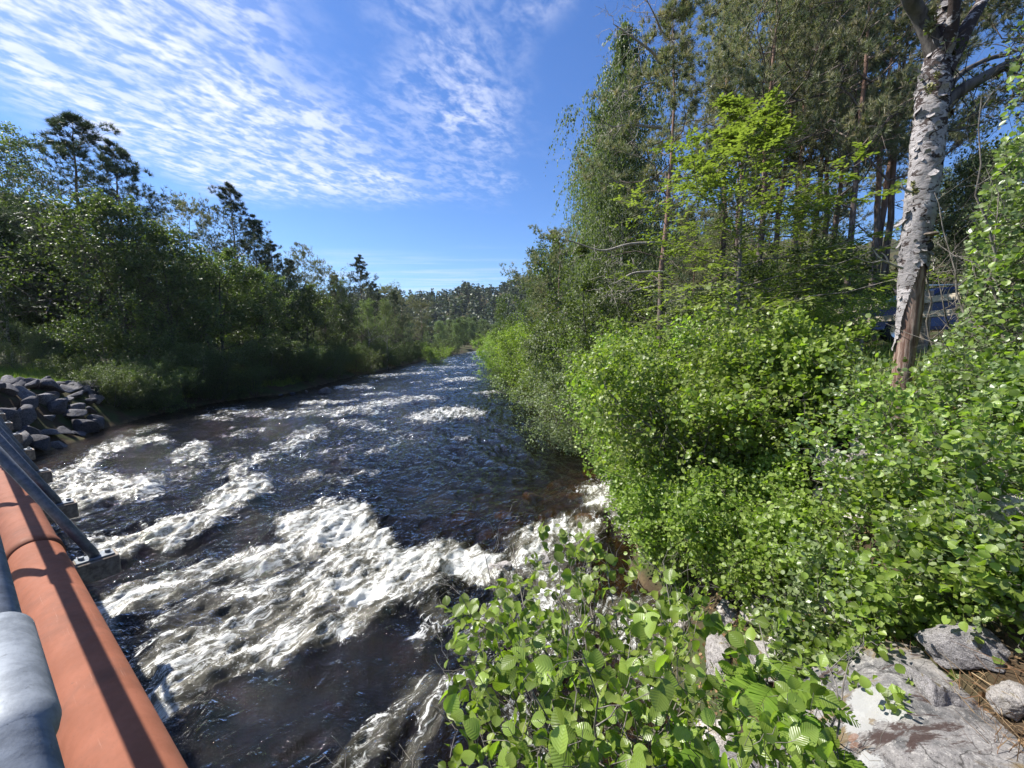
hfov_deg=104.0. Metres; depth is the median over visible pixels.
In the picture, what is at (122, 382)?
bush
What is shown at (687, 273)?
alder tree
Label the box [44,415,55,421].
stone
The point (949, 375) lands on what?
young birch
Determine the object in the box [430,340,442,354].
bush
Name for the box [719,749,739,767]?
boulder
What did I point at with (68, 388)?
stone
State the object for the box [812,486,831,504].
stone
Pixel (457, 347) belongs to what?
bush
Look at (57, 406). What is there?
stone
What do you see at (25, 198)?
pine
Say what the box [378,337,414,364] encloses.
bush
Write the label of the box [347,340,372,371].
bush
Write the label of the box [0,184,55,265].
pine
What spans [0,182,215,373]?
alder tree
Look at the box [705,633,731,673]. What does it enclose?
stone
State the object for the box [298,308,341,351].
alder tree
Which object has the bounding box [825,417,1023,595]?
leafy sprouts
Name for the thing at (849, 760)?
fern
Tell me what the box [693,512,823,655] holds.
shrub
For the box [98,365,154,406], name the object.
bush
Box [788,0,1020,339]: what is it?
pine
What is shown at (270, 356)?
bush
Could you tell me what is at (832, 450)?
stone
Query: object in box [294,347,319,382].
bush
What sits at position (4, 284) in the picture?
alder tree
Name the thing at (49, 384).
stone
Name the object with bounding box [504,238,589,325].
alder tree
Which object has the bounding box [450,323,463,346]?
tree
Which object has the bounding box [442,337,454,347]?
bush
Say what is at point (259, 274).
alder tree
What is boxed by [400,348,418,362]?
bush
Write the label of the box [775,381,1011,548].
young birch
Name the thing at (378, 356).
bush
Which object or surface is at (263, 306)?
alder tree
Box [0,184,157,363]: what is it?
alder tree
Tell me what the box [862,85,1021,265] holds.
pine
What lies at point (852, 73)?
pine
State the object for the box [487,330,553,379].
bush
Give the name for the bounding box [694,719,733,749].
stone
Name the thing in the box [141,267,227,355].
alder tree
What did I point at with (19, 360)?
bush
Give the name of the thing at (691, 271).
pine
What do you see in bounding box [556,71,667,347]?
birch
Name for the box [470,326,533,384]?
bush
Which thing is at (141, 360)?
bush
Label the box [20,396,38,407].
stone
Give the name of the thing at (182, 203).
pine
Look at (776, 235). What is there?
pine
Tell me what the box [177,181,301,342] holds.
pine
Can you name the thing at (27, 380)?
stone
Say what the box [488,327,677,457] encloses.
bush
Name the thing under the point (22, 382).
stone
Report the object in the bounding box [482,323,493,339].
tree
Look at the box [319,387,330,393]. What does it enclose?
boulder
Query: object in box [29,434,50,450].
stone
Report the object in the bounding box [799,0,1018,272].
pine
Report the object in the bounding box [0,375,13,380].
stone
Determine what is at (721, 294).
bush
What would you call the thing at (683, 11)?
pine
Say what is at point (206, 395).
bush
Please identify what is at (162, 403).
bush
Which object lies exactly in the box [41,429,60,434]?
stone
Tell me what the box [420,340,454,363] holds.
bush
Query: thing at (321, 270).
pine
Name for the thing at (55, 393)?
stone
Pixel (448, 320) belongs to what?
tree
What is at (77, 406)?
stone
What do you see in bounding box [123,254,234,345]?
alder tree
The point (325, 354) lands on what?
bush
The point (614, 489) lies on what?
alder shrub
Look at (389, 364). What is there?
bush
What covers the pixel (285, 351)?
bush
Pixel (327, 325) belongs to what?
alder tree
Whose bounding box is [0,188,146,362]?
alder tree
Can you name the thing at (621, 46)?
birch
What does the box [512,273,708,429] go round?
bush
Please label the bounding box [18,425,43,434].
stone
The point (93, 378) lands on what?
bush
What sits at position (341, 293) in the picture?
birch
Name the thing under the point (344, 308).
alder tree
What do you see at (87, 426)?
stone
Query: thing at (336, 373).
bush
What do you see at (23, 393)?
stone
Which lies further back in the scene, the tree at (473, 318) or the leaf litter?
the tree at (473, 318)
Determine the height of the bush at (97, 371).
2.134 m
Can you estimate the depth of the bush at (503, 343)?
26.17 m
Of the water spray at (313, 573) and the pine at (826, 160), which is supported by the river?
the water spray at (313, 573)
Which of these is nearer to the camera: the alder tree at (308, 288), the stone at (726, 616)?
the stone at (726, 616)
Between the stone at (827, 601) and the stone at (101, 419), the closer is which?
the stone at (827, 601)
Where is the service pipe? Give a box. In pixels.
[0,466,187,767]
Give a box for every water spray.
[62,435,672,692]
[488,560,512,570]
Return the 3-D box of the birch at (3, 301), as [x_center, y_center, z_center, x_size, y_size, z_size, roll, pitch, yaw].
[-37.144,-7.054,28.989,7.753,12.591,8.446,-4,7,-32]
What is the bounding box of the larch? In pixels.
[742,186,865,332]
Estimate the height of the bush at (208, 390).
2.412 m
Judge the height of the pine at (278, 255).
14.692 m
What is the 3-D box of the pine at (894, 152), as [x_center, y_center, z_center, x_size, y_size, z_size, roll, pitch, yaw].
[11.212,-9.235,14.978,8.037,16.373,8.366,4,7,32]
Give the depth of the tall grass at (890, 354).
7.80 m
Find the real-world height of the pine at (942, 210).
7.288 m
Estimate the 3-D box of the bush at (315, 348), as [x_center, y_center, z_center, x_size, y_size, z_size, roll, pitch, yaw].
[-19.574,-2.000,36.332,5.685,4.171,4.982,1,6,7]
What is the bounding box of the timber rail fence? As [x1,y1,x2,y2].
[833,281,1021,353]
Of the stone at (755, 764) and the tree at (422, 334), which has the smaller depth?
the stone at (755, 764)
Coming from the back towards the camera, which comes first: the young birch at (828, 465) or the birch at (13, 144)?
the birch at (13, 144)
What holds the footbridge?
on the ground at (110, 414)
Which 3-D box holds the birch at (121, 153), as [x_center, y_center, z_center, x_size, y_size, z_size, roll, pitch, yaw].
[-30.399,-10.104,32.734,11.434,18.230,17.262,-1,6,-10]
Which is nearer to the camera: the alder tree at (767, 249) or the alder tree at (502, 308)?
the alder tree at (767, 249)
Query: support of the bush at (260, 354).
on the ground at (110, 414)
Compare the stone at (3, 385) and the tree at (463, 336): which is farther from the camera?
the tree at (463, 336)
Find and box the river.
[32,351,680,767]
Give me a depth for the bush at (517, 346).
32.04 m
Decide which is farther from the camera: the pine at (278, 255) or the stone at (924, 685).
the pine at (278, 255)
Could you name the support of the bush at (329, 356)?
on the ground at (110, 414)
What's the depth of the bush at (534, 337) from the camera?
29.88 m
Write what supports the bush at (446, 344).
on the ground at (110, 414)
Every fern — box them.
[654,723,713,767]
[716,658,860,732]
[777,716,867,767]
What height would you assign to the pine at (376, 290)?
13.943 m
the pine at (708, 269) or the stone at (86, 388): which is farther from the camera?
the pine at (708, 269)
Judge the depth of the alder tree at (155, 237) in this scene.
27.50 m
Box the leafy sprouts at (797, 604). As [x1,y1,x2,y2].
[739,565,910,684]
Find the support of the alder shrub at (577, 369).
on the ground at (110, 414)
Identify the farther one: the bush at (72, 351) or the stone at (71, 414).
the bush at (72, 351)
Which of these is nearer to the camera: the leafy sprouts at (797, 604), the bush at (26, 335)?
the leafy sprouts at (797, 604)
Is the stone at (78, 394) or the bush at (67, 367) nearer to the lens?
the stone at (78, 394)
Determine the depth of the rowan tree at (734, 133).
8.44 m
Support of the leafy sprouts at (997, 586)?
on the ground at (110, 414)
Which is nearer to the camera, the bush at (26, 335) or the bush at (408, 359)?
the bush at (26, 335)
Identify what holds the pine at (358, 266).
on the ground at (110, 414)
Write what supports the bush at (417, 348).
on the ground at (110, 414)
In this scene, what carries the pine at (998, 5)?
on the ground at (110, 414)
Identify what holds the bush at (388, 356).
on the ground at (110, 414)
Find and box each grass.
[0,360,309,400]
[845,330,981,394]
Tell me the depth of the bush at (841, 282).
11.73 m
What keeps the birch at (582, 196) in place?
on the ground at (110, 414)
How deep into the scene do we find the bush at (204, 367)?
25.81 m
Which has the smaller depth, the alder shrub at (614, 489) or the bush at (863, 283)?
the alder shrub at (614, 489)
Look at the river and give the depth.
7.65 m
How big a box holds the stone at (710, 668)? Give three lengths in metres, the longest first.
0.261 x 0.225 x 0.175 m
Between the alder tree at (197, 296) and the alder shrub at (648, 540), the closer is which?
the alder shrub at (648, 540)
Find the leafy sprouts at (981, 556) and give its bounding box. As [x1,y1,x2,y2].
[847,409,1023,652]
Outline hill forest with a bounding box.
[281,220,766,341]
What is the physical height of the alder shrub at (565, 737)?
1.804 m
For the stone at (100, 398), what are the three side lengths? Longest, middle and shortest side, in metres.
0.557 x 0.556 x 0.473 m
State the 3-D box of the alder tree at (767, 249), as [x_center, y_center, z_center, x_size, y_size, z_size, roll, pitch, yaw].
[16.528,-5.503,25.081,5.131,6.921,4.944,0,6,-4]
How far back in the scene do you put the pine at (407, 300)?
86.22 m
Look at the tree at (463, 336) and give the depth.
159.85 m
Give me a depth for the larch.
11.78 m
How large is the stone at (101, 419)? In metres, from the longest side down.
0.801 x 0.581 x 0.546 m
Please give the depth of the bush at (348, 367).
47.65 m
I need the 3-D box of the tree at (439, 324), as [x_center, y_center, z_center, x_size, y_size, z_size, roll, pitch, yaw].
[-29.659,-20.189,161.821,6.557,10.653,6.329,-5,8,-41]
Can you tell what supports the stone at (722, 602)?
on the ground at (110, 414)
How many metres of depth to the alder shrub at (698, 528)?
4.89 m
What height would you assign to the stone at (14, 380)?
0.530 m
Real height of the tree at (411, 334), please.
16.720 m
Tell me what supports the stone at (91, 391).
on the ground at (110, 414)
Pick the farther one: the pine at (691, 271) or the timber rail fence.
the pine at (691, 271)
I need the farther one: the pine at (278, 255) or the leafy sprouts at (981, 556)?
the pine at (278, 255)
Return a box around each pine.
[0,108,181,364]
[0,178,54,364]
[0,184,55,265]
[7,223,115,363]
[133,188,237,328]
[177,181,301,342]
[221,214,311,337]
[260,240,307,343]
[265,258,341,340]
[270,241,333,346]
[297,262,350,344]
[310,272,369,347]
[311,254,389,343]
[348,281,400,345]
[360,281,406,340]
[370,290,417,344]
[387,292,421,343]
[404,299,439,340]
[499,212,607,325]
[544,0,798,353]
[565,163,697,273]
[638,250,666,318]
[640,0,820,313]
[642,179,717,325]
[648,0,1017,322]
[652,195,730,327]
[663,0,816,306]
[676,212,764,285]
[679,235,746,308]
[688,0,919,276]
[688,61,791,303]
[700,1,914,279]
[703,0,966,247]
[726,193,781,283]
[733,2,913,271]
[743,0,923,284]
[743,194,810,268]
[746,0,996,331]
[775,0,1023,340]
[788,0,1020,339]
[790,5,959,279]
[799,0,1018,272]
[804,153,873,245]
[819,153,897,250]
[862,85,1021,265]
[929,179,1007,286]
[937,0,1023,125]
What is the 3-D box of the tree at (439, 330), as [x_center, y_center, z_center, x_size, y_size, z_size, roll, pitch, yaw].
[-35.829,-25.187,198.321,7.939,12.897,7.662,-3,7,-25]
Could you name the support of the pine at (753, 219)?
on the ground at (110, 414)
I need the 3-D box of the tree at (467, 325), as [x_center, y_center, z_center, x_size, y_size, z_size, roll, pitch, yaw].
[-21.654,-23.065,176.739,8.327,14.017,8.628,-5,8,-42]
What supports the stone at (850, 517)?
on the ground at (110, 414)
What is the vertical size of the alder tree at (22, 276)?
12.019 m
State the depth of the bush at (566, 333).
21.31 m
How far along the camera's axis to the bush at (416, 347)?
82.94 m
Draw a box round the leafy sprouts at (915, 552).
[870,489,1023,622]
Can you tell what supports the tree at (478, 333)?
on the ground at (110, 414)
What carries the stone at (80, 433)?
on the ground at (110, 414)
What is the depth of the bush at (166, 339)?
24.77 m
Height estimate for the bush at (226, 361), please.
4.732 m
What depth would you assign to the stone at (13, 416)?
14.21 m
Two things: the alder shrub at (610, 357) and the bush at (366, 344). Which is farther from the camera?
the bush at (366, 344)
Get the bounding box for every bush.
[0,316,74,371]
[6,353,31,364]
[17,340,77,365]
[30,303,189,379]
[32,352,95,380]
[67,359,163,410]
[70,350,112,363]
[80,359,151,391]
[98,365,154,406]
[102,375,143,409]
[109,357,208,412]
[115,351,157,383]
[132,388,158,408]
[137,337,253,399]
[142,356,189,397]
[145,349,209,386]
[161,341,218,395]
[167,363,207,396]
[181,371,228,401]
[191,364,215,397]
[225,331,304,383]
[244,336,290,377]
[254,339,315,381]
[264,336,307,379]
[266,340,326,381]
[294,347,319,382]
[296,339,350,379]
[308,342,335,373]
[310,352,328,376]
[322,352,351,378]
[328,349,366,372]
[346,339,379,362]
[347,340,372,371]
[350,345,387,373]
[360,346,377,367]
[363,341,381,363]
[365,338,389,361]
[376,350,395,368]
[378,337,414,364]
[384,349,397,365]
[385,345,407,365]
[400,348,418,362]
[409,340,425,357]
[412,344,420,358]
[414,339,427,357]
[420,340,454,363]
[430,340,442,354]
[434,339,450,352]
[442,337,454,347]
[454,343,459,352]
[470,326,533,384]
[476,325,514,370]
[483,336,500,368]
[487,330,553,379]
[488,318,511,372]
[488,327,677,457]
[494,312,575,404]
[511,316,559,385]
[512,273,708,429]
[517,313,566,374]
[538,314,652,386]
[538,325,652,396]
[553,325,584,372]
[623,287,710,354]
[675,278,762,346]
[699,224,896,331]
[706,270,769,316]
[729,236,893,347]
[738,267,896,365]
[759,262,896,332]
[783,245,878,330]
[819,272,896,327]
[876,274,929,331]
[879,264,949,333]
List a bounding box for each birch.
[0,121,117,322]
[0,137,228,356]
[0,200,66,361]
[318,277,369,345]
[348,298,393,361]
[372,298,405,368]
[543,13,699,356]
[553,110,650,340]
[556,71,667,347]
[644,224,692,315]
[690,208,756,318]
[695,210,752,324]
[738,450,916,580]
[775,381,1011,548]
[815,327,1019,449]
[822,370,1023,530]
[854,0,1023,418]
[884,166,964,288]
[886,20,1023,408]
[916,193,1023,395]
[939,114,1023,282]
[954,343,1023,451]
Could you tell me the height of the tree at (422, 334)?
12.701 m
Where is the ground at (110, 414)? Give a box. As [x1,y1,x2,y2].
[0,228,1023,748]
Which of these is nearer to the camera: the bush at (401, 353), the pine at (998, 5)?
the pine at (998, 5)
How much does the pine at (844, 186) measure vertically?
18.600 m
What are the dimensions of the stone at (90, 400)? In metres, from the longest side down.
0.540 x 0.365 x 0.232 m
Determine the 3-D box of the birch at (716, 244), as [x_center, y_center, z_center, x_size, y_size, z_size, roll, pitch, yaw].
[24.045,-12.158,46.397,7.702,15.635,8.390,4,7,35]
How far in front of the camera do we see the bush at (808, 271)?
10.93 m
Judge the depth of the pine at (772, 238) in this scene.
39.63 m
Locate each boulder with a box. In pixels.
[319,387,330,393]
[540,552,550,563]
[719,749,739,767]
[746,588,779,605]
[803,640,1023,767]
[839,472,861,495]
[986,680,1023,721]
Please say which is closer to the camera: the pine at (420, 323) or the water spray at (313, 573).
the water spray at (313, 573)
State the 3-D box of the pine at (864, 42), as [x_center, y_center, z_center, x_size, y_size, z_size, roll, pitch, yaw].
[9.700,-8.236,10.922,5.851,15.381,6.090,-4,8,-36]
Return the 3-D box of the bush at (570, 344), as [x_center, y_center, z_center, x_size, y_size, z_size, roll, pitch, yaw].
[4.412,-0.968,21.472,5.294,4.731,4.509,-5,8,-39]
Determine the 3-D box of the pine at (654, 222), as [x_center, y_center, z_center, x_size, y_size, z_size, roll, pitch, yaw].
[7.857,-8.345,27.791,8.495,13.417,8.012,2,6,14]
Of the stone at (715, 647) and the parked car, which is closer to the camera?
the stone at (715, 647)
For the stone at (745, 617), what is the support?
on the ground at (110, 414)
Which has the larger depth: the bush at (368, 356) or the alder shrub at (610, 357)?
the bush at (368, 356)
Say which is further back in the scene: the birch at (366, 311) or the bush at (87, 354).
the birch at (366, 311)
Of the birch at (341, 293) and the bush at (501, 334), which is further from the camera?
the birch at (341, 293)
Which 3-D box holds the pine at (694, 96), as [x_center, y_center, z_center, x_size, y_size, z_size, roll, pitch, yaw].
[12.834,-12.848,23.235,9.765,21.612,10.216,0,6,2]
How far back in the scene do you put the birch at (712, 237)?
45.47 m
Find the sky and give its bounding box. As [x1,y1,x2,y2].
[0,0,1023,299]
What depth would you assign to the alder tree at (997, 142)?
22.52 m
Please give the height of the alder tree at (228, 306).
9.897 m
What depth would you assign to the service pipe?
1.71 m
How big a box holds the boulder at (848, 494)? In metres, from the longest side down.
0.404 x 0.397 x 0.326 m
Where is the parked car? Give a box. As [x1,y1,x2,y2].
[830,284,961,342]
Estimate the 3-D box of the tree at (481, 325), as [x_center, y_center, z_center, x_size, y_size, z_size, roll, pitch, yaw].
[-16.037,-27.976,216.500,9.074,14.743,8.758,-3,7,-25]
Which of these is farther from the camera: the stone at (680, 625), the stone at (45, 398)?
the stone at (45, 398)
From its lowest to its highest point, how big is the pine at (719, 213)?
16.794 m
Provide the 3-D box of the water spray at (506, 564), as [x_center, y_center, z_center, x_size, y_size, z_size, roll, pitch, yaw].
[-0.213,3.289,7.174,0.412,0.321,0.479,17,14,30]
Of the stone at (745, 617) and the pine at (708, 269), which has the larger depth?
the pine at (708, 269)
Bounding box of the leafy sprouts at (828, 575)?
[767,518,939,636]
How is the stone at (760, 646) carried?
on the ground at (110, 414)
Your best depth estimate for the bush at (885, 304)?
8.23 m
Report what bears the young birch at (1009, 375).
on the ground at (110, 414)
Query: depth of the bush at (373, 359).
50.64 m
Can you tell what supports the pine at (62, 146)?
on the ground at (110, 414)
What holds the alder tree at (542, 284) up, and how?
on the ground at (110, 414)
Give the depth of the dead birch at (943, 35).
4.37 m
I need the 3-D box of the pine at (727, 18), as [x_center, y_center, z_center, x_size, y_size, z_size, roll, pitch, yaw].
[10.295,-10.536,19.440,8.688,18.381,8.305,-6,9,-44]
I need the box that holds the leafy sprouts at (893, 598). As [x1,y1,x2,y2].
[831,547,969,645]
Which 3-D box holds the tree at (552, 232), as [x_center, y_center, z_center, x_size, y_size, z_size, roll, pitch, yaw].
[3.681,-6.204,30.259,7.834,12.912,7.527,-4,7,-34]
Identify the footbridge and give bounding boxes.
[0,412,120,767]
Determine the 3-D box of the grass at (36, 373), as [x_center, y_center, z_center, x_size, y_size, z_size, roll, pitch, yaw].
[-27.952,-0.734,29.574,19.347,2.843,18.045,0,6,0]
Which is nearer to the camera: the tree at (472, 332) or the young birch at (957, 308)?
the young birch at (957, 308)
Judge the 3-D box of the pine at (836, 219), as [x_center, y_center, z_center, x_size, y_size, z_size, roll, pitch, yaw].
[18.313,-12.845,23.118,9.755,21.592,10.206,-2,6,-17]
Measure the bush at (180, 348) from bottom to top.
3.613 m
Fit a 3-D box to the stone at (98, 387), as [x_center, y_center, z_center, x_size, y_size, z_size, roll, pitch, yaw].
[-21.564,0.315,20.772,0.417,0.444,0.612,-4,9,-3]
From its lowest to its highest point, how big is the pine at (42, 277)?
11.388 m
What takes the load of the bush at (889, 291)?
on the ground at (110, 414)
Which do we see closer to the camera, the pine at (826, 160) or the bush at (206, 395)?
the pine at (826, 160)
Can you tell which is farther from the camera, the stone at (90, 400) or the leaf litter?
the stone at (90, 400)
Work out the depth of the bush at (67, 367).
23.45 m
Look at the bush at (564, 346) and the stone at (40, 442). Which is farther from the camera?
the bush at (564, 346)
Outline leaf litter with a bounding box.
[681,369,1023,744]
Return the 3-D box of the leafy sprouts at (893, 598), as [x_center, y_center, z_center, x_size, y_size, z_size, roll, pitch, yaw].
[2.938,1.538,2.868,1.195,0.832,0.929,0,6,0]
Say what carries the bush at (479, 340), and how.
on the ground at (110, 414)
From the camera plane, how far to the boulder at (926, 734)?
2.22 m
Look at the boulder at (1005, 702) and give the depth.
2.17 m
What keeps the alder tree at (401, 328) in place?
on the ground at (110, 414)
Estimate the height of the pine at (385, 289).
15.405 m
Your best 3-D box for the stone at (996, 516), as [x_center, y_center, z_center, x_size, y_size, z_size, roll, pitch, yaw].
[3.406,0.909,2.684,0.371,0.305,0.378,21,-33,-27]
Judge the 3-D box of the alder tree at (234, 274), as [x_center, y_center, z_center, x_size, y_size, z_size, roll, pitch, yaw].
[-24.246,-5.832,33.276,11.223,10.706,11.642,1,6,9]
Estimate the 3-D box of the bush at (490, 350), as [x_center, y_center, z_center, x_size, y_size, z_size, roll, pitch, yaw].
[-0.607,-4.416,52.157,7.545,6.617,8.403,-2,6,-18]
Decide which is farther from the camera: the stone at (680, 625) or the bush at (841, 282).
the bush at (841, 282)
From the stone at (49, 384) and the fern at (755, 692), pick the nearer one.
the fern at (755, 692)
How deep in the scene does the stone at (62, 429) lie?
16.49 m
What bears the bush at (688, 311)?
on the ground at (110, 414)
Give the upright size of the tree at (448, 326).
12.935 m
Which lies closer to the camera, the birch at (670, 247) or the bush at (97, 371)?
the bush at (97, 371)
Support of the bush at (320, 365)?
on the ground at (110, 414)
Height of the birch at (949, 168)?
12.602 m
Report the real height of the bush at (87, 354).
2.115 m
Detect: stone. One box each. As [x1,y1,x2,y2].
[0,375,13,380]
[0,382,6,389]
[0,384,18,395]
[0,408,21,429]
[7,377,24,383]
[13,385,38,401]
[13,429,32,448]
[16,380,25,385]
[17,404,36,425]
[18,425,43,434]
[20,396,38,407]
[24,378,41,389]
[24,379,38,387]
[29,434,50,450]
[36,393,58,405]
[39,379,64,392]
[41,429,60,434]
[44,391,59,398]
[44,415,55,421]
[46,398,67,414]
[50,441,67,447]
[57,426,75,433]
[60,384,81,392]
[63,397,73,402]
[63,409,87,419]
[67,390,83,397]
[67,403,85,408]
[72,419,101,433]
[73,431,85,436]
[74,381,90,392]
[85,398,97,403]
[86,406,96,412]
[86,414,104,428]
[88,389,95,395]
[89,394,104,403]
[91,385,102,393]
[661,612,691,630]
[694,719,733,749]
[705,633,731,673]
[707,661,725,681]
[716,598,732,613]
[720,603,737,625]
[740,603,765,624]
[748,640,793,682]
[749,745,791,767]
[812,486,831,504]
[814,446,853,466]
[818,597,835,619]
[840,513,862,538]
[850,436,874,459]
[900,662,975,708]
[914,623,1010,672]
[977,494,1023,539]
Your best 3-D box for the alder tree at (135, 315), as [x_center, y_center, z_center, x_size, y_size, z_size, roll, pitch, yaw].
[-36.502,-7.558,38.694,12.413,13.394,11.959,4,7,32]
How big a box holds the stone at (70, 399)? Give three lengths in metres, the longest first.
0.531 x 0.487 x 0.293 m
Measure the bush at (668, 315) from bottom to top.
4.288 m
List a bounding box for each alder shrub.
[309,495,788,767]
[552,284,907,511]
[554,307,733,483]
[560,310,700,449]
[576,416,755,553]
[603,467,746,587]
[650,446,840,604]
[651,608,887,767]
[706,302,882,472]
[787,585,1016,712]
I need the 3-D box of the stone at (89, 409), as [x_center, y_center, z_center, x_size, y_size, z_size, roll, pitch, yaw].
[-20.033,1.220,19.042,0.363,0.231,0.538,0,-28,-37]
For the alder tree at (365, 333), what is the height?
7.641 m
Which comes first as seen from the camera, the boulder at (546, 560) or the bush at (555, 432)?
the boulder at (546, 560)
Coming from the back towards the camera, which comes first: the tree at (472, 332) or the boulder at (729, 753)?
the tree at (472, 332)
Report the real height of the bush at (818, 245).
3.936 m
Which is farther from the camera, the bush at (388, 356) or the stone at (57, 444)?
the bush at (388, 356)
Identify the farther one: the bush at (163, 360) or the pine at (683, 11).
the bush at (163, 360)
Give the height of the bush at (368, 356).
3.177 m
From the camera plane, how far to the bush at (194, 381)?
25.87 m
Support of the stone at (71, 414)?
on the ground at (110, 414)
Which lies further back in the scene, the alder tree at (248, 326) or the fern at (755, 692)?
the alder tree at (248, 326)
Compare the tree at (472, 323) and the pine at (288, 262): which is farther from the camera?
the tree at (472, 323)
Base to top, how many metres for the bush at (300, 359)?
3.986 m
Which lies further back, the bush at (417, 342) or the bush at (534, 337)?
the bush at (417, 342)
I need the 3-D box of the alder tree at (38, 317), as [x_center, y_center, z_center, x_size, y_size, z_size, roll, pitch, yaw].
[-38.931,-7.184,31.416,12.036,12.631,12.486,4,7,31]
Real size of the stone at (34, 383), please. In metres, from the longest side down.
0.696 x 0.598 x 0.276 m
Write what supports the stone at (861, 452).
on the ground at (110, 414)
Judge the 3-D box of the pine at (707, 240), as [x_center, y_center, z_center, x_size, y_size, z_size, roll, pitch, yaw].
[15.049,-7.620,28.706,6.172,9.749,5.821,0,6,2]
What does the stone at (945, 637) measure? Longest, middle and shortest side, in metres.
0.418 x 0.283 x 0.242 m
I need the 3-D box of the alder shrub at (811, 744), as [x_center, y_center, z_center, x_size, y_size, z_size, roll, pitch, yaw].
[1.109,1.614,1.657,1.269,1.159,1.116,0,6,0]
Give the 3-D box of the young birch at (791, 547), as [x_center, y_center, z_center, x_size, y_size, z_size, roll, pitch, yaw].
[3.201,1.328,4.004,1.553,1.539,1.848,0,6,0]
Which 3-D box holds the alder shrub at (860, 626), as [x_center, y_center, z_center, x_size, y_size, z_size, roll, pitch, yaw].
[2.736,1.952,2.775,1.383,1.004,1.440,0,6,0]
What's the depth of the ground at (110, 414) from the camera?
6.52 m
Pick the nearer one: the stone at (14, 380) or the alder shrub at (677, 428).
the alder shrub at (677, 428)
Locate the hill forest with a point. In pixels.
(459, 306)
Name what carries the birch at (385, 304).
on the ground at (110, 414)
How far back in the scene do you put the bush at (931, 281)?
17.00 m
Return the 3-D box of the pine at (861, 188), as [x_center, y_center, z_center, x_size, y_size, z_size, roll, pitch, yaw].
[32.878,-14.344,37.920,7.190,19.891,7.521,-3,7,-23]
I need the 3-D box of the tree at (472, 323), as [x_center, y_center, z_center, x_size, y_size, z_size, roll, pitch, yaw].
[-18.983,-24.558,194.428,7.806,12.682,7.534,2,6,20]
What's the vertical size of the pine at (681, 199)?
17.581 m
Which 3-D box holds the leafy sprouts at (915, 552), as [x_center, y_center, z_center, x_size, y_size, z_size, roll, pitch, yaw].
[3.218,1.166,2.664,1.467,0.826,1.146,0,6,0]
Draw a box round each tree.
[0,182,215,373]
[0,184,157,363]
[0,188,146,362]
[0,223,111,362]
[0,260,12,300]
[0,267,39,291]
[62,247,202,361]
[73,215,254,361]
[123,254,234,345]
[130,242,282,367]
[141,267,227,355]
[203,273,272,347]
[212,261,312,348]
[218,276,289,349]
[219,299,276,346]
[260,278,346,367]
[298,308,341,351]
[300,304,334,345]
[315,301,369,351]
[351,315,379,344]
[370,322,403,354]
[400,316,415,343]
[415,324,429,341]
[432,320,444,339]
[433,321,445,341]
[444,322,453,340]
[445,319,455,340]
[449,318,466,346]
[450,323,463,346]
[457,316,474,346]
[466,321,479,345]
[467,328,477,343]
[468,316,480,343]
[475,331,481,346]
[477,319,489,344]
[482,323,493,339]
[487,281,566,385]
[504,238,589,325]
[521,233,686,413]
[526,262,570,320]
[606,83,962,376]
[670,233,716,310]
[748,242,788,285]
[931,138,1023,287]
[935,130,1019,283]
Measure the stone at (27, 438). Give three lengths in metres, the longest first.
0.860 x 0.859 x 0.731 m
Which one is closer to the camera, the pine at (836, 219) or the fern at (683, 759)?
the fern at (683, 759)
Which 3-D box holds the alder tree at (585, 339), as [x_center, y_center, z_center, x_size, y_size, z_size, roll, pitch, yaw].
[3.431,-1.843,15.940,7.042,8.443,6.785,4,7,32]
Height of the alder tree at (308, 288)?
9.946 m
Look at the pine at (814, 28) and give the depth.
19.15 m
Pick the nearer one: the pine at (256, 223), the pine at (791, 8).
the pine at (791, 8)
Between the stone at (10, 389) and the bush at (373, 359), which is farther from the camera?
the bush at (373, 359)
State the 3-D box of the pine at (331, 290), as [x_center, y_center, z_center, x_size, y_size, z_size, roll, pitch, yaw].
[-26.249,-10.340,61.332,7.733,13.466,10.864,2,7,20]
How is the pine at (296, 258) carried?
on the ground at (110, 414)
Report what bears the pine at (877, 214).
on the ground at (110, 414)
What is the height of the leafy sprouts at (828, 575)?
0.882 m
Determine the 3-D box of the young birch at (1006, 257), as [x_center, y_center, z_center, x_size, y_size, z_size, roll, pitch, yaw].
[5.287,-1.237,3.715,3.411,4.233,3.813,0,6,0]
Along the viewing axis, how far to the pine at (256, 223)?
43.28 m
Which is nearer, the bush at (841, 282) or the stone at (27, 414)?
the bush at (841, 282)
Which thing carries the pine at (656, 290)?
on the ground at (110, 414)
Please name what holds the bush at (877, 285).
on the ground at (110, 414)
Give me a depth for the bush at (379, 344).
60.28 m
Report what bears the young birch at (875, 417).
on the ground at (110, 414)
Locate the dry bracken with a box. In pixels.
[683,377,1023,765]
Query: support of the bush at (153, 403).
on the ground at (110, 414)
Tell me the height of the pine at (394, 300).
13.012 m
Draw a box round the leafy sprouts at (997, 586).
[895,503,1023,643]
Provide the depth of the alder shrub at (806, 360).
5.32 m

